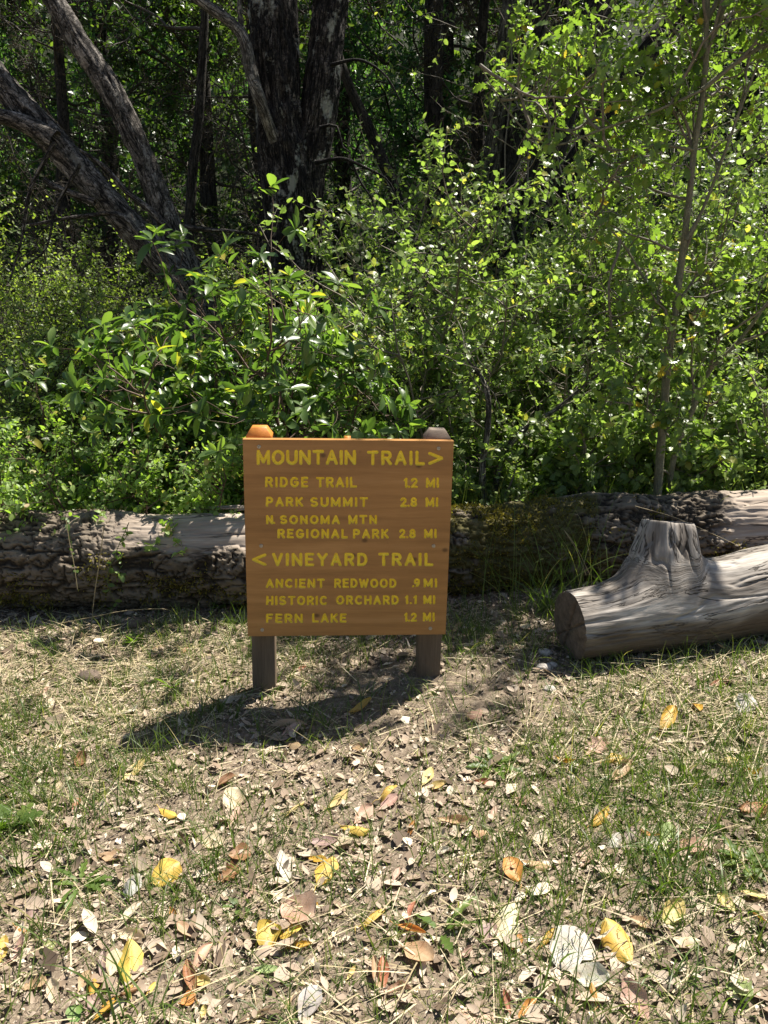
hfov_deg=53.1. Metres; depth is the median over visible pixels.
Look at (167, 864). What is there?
fallen leaf
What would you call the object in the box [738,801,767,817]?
fallen leaf
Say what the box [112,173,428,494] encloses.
laurel shrub
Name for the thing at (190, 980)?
fallen leaf
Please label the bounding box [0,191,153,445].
thicket bush
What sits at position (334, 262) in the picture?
thicket bush
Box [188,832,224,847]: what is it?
fallen leaf
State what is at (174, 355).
laurel shrub
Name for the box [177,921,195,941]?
fallen leaf
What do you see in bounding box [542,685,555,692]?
stone
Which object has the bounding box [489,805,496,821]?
fallen leaf
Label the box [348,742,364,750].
fallen leaf
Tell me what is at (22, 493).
snowberry bush
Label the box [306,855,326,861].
fallen leaf
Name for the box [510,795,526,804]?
fallen leaf
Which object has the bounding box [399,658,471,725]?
grass clump
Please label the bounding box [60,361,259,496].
laurel shrub
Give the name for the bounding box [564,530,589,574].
dry stalk
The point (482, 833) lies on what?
fallen leaf
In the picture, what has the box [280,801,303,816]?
fallen leaf
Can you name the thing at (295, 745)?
fallen leaf
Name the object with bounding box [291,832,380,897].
grass clump
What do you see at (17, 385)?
laurel shrub
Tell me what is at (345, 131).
forest tree
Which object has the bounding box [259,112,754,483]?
oak bush
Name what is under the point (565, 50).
oak sapling
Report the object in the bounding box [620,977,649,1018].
fallen leaf
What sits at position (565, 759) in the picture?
fallen leaf
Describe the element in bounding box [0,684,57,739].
grass clump
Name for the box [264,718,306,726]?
fallen leaf
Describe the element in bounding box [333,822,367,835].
fallen leaf
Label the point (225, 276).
thicket bush
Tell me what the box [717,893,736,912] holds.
fallen leaf
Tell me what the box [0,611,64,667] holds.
grass clump
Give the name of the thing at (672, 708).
fallen leaf
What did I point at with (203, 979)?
fallen leaf
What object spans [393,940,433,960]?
fallen leaf
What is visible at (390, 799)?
fallen leaf
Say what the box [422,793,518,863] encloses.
grass clump
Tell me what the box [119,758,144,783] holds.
fallen leaf
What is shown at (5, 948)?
fallen leaf
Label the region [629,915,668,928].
fallen leaf
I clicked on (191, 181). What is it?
tree
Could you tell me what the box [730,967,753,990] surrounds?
fallen leaf
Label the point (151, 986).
fallen leaf
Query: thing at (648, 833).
fallen leaf
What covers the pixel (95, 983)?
fallen leaf
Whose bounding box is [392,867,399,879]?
fallen leaf
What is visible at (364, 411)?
thicket bush
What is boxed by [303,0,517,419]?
lichen tree
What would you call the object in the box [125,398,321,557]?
snowberry bush
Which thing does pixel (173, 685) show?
grass clump
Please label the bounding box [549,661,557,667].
stone
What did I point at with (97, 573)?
dry stalk
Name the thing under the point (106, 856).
fallen leaf
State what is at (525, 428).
bare stem
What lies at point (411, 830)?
fallen leaf
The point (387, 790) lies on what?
fallen leaf
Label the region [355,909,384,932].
fallen leaf
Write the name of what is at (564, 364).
oak bush
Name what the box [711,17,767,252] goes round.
forest tree
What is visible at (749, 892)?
fallen leaf
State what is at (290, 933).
fallen leaf
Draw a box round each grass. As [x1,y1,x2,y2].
[0,442,767,1023]
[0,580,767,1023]
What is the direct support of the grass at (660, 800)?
on the ground at (460, 714)
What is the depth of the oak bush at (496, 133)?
6.77 m
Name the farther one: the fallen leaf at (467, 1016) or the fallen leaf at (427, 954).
the fallen leaf at (427, 954)
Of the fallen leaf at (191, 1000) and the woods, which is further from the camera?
the woods
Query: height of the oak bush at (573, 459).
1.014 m
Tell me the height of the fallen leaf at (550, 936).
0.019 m
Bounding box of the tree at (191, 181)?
[83,0,345,364]
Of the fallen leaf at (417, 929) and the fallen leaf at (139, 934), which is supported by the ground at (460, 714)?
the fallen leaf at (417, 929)
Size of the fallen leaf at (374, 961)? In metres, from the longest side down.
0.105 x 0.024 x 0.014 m
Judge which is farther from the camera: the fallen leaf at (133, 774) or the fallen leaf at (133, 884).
the fallen leaf at (133, 774)
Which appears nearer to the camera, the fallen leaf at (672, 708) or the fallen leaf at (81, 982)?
the fallen leaf at (81, 982)
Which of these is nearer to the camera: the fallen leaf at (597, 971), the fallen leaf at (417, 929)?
the fallen leaf at (597, 971)
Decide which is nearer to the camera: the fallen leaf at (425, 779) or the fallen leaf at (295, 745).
the fallen leaf at (425, 779)
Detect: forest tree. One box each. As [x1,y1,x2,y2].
[0,0,110,277]
[0,0,241,372]
[0,4,99,215]
[4,0,371,305]
[223,0,472,323]
[302,0,599,316]
[418,0,707,372]
[486,0,747,291]
[594,0,767,378]
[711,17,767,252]
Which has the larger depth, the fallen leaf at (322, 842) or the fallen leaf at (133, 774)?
the fallen leaf at (133, 774)
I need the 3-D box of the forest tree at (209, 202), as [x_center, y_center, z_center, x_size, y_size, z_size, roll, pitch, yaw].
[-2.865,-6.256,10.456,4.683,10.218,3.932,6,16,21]
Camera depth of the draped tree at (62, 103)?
9.15 m
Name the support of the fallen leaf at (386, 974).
on the ground at (460, 714)
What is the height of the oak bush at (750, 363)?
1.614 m
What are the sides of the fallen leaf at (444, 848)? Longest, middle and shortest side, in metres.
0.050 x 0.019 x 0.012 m
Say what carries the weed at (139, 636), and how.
on the ground at (460, 714)
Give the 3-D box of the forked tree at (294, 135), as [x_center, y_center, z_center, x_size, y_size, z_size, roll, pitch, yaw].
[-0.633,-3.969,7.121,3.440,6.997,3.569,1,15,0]
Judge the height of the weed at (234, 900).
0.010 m
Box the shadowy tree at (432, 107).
[423,0,500,384]
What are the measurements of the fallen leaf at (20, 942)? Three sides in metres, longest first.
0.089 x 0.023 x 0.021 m
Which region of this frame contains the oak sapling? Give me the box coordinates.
[472,0,767,495]
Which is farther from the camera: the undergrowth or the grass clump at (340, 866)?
the undergrowth
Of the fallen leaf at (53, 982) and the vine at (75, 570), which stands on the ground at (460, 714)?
the fallen leaf at (53, 982)
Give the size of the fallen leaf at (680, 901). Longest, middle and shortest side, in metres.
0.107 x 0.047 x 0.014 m
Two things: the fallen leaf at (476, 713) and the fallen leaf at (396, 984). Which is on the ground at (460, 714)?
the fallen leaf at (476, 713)
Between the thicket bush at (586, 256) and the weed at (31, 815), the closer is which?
the weed at (31, 815)
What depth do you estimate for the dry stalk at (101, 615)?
3.65 m
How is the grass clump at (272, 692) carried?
on the ground at (460, 714)
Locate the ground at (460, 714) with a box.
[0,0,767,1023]
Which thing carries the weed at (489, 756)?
on the ground at (460, 714)
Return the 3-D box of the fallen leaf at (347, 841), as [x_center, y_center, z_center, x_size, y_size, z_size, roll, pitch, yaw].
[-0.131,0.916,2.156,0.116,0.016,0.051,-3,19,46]
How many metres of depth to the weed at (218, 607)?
3.88 m
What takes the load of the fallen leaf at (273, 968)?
on the ground at (460, 714)
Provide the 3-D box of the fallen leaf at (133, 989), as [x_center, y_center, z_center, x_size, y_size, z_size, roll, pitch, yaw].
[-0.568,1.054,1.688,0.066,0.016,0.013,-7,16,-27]
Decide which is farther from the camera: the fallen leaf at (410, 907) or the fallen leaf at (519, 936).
the fallen leaf at (410, 907)
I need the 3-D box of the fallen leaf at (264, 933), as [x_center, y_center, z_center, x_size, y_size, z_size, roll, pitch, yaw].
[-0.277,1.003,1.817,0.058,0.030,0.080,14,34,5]
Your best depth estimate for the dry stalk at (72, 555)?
3.69 m
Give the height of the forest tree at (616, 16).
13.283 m
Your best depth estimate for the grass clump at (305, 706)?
2.85 m
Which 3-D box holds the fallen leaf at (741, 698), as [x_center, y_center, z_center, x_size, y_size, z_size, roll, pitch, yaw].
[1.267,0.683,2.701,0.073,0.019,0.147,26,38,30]
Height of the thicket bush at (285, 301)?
2.763 m
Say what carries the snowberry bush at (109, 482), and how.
on the ground at (460, 714)
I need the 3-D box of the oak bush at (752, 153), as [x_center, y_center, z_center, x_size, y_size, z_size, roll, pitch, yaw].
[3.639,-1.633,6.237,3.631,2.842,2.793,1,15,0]
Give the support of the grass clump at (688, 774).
on the ground at (460, 714)
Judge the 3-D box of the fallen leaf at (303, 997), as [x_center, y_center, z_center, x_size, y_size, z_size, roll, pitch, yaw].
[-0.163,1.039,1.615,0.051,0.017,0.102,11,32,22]
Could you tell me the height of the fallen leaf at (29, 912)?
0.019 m
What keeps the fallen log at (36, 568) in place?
on the ground at (460, 714)
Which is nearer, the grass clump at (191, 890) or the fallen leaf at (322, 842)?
the grass clump at (191, 890)
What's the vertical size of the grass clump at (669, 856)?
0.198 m
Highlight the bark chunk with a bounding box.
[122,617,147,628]
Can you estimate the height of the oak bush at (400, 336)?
1.787 m
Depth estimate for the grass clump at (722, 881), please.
1.88 m
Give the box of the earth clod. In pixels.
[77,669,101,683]
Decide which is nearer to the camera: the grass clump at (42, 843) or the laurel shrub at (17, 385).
the grass clump at (42, 843)
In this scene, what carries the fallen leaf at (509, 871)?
on the ground at (460, 714)
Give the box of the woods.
[0,0,767,279]
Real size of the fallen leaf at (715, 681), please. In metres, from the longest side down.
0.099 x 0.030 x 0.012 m
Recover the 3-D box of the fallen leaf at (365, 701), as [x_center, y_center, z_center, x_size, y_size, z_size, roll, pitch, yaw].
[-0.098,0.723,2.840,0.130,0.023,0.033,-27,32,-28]
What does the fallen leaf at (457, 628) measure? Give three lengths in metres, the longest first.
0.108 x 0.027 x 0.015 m
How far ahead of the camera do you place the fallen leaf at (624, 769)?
2.38 m
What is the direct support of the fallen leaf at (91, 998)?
on the ground at (460, 714)
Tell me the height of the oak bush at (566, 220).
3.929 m
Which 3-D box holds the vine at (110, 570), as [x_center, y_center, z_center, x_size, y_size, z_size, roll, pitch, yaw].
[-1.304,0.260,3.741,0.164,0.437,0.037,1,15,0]
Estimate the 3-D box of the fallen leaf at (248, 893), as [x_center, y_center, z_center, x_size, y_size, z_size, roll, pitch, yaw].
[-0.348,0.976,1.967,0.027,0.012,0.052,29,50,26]
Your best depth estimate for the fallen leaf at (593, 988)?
1.60 m
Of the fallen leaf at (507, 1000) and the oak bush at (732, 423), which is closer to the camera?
the fallen leaf at (507, 1000)
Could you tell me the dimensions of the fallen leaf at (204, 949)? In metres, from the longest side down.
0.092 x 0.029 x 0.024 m
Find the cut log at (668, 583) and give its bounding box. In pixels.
[554,519,767,659]
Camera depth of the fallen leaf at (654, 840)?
2.05 m
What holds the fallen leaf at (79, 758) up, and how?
on the ground at (460, 714)
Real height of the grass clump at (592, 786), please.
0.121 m
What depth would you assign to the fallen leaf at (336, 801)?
2.34 m
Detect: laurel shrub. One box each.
[0,298,263,508]
[33,295,359,512]
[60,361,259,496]
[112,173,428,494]
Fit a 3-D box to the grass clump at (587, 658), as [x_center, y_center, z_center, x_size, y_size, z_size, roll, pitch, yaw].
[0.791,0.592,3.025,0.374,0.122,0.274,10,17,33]
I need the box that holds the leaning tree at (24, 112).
[0,0,259,411]
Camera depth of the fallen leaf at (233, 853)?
2.12 m
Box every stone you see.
[536,663,551,671]
[538,648,552,656]
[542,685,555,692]
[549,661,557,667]
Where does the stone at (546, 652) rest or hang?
on the ground at (460, 714)
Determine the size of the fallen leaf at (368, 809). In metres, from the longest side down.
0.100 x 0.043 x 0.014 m
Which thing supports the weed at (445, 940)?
on the ground at (460, 714)
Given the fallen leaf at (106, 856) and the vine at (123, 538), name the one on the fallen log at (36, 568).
the vine at (123, 538)
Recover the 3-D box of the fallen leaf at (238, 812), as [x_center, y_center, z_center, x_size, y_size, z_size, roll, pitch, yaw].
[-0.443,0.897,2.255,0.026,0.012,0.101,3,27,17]
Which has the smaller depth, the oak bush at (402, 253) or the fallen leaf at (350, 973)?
the fallen leaf at (350, 973)
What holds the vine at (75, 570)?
attached to the fallen log at (36, 568)
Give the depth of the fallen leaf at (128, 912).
1.90 m
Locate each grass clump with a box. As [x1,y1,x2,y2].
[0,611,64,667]
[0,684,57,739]
[0,737,60,818]
[17,810,112,863]
[53,912,212,1023]
[73,741,145,796]
[149,838,250,924]
[158,671,184,702]
[211,595,246,616]
[251,677,293,705]
[277,682,368,733]
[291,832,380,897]
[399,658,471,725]
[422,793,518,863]
[486,512,603,619]
[504,914,662,1023]
[519,489,634,596]
[536,646,634,684]
[542,760,646,821]
[565,805,761,908]
[573,700,663,748]
[617,891,738,1016]
[646,816,765,942]
[670,747,701,787]
[677,656,762,705]
[698,761,767,817]
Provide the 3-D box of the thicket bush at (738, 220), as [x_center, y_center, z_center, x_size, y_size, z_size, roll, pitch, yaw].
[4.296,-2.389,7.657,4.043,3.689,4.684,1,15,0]
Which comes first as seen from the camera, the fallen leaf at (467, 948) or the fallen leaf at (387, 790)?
the fallen leaf at (467, 948)
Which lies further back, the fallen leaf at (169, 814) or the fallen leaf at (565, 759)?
the fallen leaf at (565, 759)
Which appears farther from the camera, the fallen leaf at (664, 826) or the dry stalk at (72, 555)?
the dry stalk at (72, 555)
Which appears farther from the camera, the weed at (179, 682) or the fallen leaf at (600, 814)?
the weed at (179, 682)
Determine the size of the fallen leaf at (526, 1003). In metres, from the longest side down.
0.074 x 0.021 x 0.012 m
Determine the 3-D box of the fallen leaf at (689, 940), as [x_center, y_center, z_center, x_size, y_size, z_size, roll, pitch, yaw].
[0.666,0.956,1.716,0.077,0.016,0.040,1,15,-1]
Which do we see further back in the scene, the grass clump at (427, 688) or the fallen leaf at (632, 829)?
the grass clump at (427, 688)
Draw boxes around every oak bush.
[242,253,602,468]
[255,0,767,425]
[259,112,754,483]
[304,57,704,475]
[375,389,575,505]
[388,299,641,498]
[439,234,767,490]
[450,119,767,473]
[452,385,657,503]
[497,0,767,424]
[558,307,767,486]
[561,328,760,494]
[567,62,767,373]
[583,127,767,426]
[637,399,767,494]
[708,376,767,490]
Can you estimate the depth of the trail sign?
2.84 m
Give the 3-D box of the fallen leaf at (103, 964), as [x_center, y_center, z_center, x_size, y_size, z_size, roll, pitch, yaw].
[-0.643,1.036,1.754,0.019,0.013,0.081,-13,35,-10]
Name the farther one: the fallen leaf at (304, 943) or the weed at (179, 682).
the weed at (179, 682)
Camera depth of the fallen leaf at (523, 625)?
3.47 m
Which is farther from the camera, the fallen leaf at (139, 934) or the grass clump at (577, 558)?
the grass clump at (577, 558)
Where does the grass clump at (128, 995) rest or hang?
on the ground at (460, 714)
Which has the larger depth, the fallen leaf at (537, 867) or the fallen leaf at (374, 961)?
the fallen leaf at (537, 867)
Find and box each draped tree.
[0,0,203,384]
[117,0,371,365]
[351,0,583,330]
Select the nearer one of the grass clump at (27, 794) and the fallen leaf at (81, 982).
the fallen leaf at (81, 982)
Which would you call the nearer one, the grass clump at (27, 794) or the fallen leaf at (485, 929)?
the fallen leaf at (485, 929)
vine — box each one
[65,520,78,585]
[102,522,128,606]
[120,527,132,547]
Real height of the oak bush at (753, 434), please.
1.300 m
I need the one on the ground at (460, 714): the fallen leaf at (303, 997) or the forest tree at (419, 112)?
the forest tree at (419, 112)
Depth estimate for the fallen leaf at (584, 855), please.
2.00 m
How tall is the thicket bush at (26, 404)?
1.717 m
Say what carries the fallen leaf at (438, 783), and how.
on the ground at (460, 714)
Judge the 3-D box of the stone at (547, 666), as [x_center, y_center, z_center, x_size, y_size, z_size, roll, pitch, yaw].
[0.638,0.622,3.071,0.065,0.036,0.052,1,15,0]
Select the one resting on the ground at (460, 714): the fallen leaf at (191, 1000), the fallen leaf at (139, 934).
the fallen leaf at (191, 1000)
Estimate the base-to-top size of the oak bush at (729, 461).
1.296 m
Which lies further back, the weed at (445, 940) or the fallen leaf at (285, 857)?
the fallen leaf at (285, 857)
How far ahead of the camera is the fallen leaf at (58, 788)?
2.41 m
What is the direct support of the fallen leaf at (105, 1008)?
on the ground at (460, 714)
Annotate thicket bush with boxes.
[0,174,325,473]
[0,181,147,475]
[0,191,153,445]
[0,284,185,509]
[56,195,410,417]
[252,263,477,437]
[323,244,570,437]
[421,191,755,409]
[616,112,767,421]
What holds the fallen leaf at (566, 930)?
on the leaf litter
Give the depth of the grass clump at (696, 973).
1.62 m
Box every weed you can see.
[0,803,42,832]
[55,859,113,916]
[126,632,145,643]
[154,676,184,690]
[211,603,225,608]
[222,897,250,913]
[414,896,476,952]
[466,747,522,783]
[718,836,767,881]
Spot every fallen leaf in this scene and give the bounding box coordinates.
[0,935,8,966]
[3,933,23,971]
[12,923,26,933]
[15,974,46,989]
[26,902,37,922]
[28,939,55,960]
[46,978,58,1006]
[48,781,62,800]
[65,1005,82,1023]
[74,750,86,772]
[75,970,91,994]
[83,994,99,1021]
[86,997,115,1023]
[88,978,98,994]
[94,849,122,860]
[98,950,105,984]
[106,948,122,976]
[110,901,142,933]
[110,927,144,939]
[111,987,139,996]
[117,705,136,713]
[118,938,143,998]
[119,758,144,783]
[121,873,141,904]
[143,981,155,998]
[145,858,181,886]
[156,804,176,818]
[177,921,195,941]
[177,990,195,1006]
[183,959,197,1003]
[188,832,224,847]
[193,942,212,967]
[197,974,210,985]
[200,1005,206,1021]
[210,772,235,788]
[210,860,240,882]
[223,786,245,808]
[223,842,250,859]
[226,807,240,830]
[239,1007,271,1023]
[244,885,255,898]
[248,965,279,972]
[256,919,281,949]
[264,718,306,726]
[276,850,292,887]
[277,890,316,923]
[278,921,301,938]
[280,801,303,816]
[280,940,311,948]
[282,722,300,734]
[283,740,299,749]
[292,890,302,894]
[296,985,322,1023]
[304,833,338,845]
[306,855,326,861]
[314,856,338,891]
[324,788,347,808]
[326,833,352,845]
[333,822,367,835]
[344,697,371,718]
[346,965,355,983]
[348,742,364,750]
[352,803,372,825]
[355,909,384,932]
[372,785,396,803]
[372,955,382,998]
[375,793,397,810]
[378,956,389,990]
[379,980,411,994]
[389,921,425,932]
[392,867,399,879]
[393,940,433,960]
[404,901,415,922]
[408,820,414,833]
[421,767,433,788]
[427,780,445,788]
[433,814,470,823]
[433,846,448,854]
[445,1008,493,1023]
[450,622,461,632]
[459,945,472,959]
[464,709,482,718]
[467,778,495,783]
[472,830,487,838]
[477,923,497,947]
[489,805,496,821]
[494,902,519,952]
[503,856,522,888]
[503,988,510,1016]
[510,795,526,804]
[511,933,522,950]
[518,622,531,628]
[518,998,536,1017]
[522,860,550,870]
[536,928,553,950]
[549,925,595,970]
[550,755,575,762]
[561,962,609,986]
[576,846,593,868]
[585,735,608,756]
[587,806,609,827]
[590,982,597,1010]
[600,753,623,764]
[600,917,634,968]
[606,832,621,850]
[607,759,631,784]
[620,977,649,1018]
[623,826,639,844]
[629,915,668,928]
[633,836,660,848]
[640,829,659,835]
[655,705,677,739]
[661,822,675,851]
[662,898,685,923]
[663,933,700,950]
[670,836,707,851]
[690,823,724,830]
[691,699,702,710]
[710,679,727,685]
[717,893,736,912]
[718,757,737,768]
[719,975,752,996]
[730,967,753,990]
[735,693,757,716]
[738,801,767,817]
[741,889,766,897]
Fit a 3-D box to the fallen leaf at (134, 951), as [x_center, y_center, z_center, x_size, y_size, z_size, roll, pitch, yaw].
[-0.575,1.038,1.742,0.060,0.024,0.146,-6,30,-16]
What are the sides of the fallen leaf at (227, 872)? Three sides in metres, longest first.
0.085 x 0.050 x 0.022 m
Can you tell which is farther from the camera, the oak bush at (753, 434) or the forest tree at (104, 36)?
the forest tree at (104, 36)
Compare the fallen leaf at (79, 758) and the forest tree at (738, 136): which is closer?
the fallen leaf at (79, 758)
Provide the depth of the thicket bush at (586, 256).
7.62 m
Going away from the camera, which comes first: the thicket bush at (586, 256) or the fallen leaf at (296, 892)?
the fallen leaf at (296, 892)
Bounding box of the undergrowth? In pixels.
[12,399,765,512]
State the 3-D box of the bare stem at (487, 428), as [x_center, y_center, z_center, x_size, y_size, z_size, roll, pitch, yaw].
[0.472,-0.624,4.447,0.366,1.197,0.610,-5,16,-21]
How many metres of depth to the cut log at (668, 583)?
3.11 m
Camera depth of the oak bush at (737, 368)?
5.17 m
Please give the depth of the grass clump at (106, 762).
2.47 m
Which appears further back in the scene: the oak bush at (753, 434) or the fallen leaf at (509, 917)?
the oak bush at (753, 434)
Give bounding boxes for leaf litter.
[0,579,767,1023]
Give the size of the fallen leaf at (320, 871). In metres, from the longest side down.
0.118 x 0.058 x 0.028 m
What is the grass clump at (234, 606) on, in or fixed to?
on the ground at (460, 714)
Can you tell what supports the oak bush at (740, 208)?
on the ground at (460, 714)
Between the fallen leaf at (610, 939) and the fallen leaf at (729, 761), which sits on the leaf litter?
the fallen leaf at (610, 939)
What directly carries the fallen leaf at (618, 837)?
on the ground at (460, 714)
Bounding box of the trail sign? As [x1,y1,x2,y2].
[243,425,453,696]
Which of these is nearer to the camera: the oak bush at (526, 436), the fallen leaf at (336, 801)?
the fallen leaf at (336, 801)
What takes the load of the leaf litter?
on the ground at (460, 714)
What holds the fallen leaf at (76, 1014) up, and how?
on the ground at (460, 714)
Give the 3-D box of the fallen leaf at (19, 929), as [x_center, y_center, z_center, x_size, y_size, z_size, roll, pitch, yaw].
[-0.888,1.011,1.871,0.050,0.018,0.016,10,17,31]
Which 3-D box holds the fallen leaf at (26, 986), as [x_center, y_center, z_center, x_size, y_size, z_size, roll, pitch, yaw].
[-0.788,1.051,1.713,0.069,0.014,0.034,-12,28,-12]
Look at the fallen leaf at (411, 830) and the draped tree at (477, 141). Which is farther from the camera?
the draped tree at (477, 141)
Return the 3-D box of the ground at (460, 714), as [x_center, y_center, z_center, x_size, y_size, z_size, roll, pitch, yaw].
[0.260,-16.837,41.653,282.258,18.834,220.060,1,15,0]
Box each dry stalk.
[10,608,170,633]
[66,521,77,589]
[91,526,103,622]
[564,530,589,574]
[636,506,734,543]
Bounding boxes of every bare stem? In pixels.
[435,298,515,504]
[458,310,609,495]
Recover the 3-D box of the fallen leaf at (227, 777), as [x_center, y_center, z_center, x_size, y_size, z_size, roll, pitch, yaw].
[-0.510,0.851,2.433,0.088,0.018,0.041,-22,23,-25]
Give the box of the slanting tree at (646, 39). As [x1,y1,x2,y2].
[516,0,754,424]
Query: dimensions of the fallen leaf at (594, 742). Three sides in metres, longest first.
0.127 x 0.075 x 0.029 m
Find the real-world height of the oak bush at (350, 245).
3.623 m
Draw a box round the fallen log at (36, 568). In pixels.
[0,489,767,611]
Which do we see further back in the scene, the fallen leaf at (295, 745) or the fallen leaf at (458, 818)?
the fallen leaf at (295, 745)
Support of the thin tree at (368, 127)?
on the ground at (460, 714)
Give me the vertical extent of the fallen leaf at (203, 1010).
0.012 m
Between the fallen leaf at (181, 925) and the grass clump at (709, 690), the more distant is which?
the grass clump at (709, 690)
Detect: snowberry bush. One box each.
[0,393,241,608]
[0,402,150,537]
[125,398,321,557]
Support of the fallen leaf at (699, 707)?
on the ground at (460, 714)
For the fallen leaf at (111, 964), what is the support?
on the ground at (460, 714)
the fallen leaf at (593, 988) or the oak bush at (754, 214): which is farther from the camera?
the oak bush at (754, 214)
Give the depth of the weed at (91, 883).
2.01 m
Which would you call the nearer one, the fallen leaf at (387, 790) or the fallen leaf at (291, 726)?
the fallen leaf at (387, 790)
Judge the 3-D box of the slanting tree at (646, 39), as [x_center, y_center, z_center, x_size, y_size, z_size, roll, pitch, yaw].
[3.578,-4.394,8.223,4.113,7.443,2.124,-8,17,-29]
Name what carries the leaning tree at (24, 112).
on the ground at (460, 714)
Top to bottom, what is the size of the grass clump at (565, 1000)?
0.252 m
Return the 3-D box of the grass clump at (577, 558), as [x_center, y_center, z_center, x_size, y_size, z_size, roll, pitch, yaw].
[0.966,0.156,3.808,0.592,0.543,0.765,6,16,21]
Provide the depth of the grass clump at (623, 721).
2.61 m
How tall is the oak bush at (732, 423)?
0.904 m
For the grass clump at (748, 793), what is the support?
on the ground at (460, 714)
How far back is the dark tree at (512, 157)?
7.75 m
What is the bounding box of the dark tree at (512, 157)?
[481,0,622,276]
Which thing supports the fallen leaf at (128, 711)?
on the leaf litter
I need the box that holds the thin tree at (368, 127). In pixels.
[222,0,416,357]
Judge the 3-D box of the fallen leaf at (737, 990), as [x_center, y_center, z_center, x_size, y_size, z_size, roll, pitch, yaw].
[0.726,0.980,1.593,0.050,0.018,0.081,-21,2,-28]
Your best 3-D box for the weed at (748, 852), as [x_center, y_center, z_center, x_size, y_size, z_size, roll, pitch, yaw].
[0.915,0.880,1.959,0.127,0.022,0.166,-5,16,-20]
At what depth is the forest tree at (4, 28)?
11.30 m
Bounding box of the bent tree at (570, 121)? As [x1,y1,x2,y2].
[491,0,656,439]
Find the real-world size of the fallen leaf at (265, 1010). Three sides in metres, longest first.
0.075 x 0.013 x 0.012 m
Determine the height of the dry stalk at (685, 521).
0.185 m
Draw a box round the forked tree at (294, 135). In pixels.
[192,0,438,437]
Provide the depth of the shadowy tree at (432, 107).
10.31 m
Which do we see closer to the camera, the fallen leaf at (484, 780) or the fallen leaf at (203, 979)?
the fallen leaf at (203, 979)
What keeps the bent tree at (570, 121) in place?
on the ground at (460, 714)
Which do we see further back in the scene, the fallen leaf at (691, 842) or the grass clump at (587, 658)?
the grass clump at (587, 658)
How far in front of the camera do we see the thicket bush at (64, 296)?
6.21 m
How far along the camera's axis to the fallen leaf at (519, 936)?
1.75 m
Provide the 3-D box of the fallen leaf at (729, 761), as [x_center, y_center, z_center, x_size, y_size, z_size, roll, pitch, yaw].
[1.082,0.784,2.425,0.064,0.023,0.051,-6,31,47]
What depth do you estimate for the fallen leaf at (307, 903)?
1.90 m
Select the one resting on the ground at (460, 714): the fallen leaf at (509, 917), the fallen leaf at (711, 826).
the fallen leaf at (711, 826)
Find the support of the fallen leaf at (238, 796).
on the ground at (460, 714)
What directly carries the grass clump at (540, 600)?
on the ground at (460, 714)
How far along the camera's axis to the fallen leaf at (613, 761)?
2.43 m
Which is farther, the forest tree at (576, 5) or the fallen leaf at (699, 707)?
the forest tree at (576, 5)
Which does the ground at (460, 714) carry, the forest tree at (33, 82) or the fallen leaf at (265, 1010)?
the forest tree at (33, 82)
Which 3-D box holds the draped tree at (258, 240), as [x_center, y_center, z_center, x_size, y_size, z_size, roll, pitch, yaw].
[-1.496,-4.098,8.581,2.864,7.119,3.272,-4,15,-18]
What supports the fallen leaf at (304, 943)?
on the leaf litter
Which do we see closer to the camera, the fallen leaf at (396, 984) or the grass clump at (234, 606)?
the fallen leaf at (396, 984)

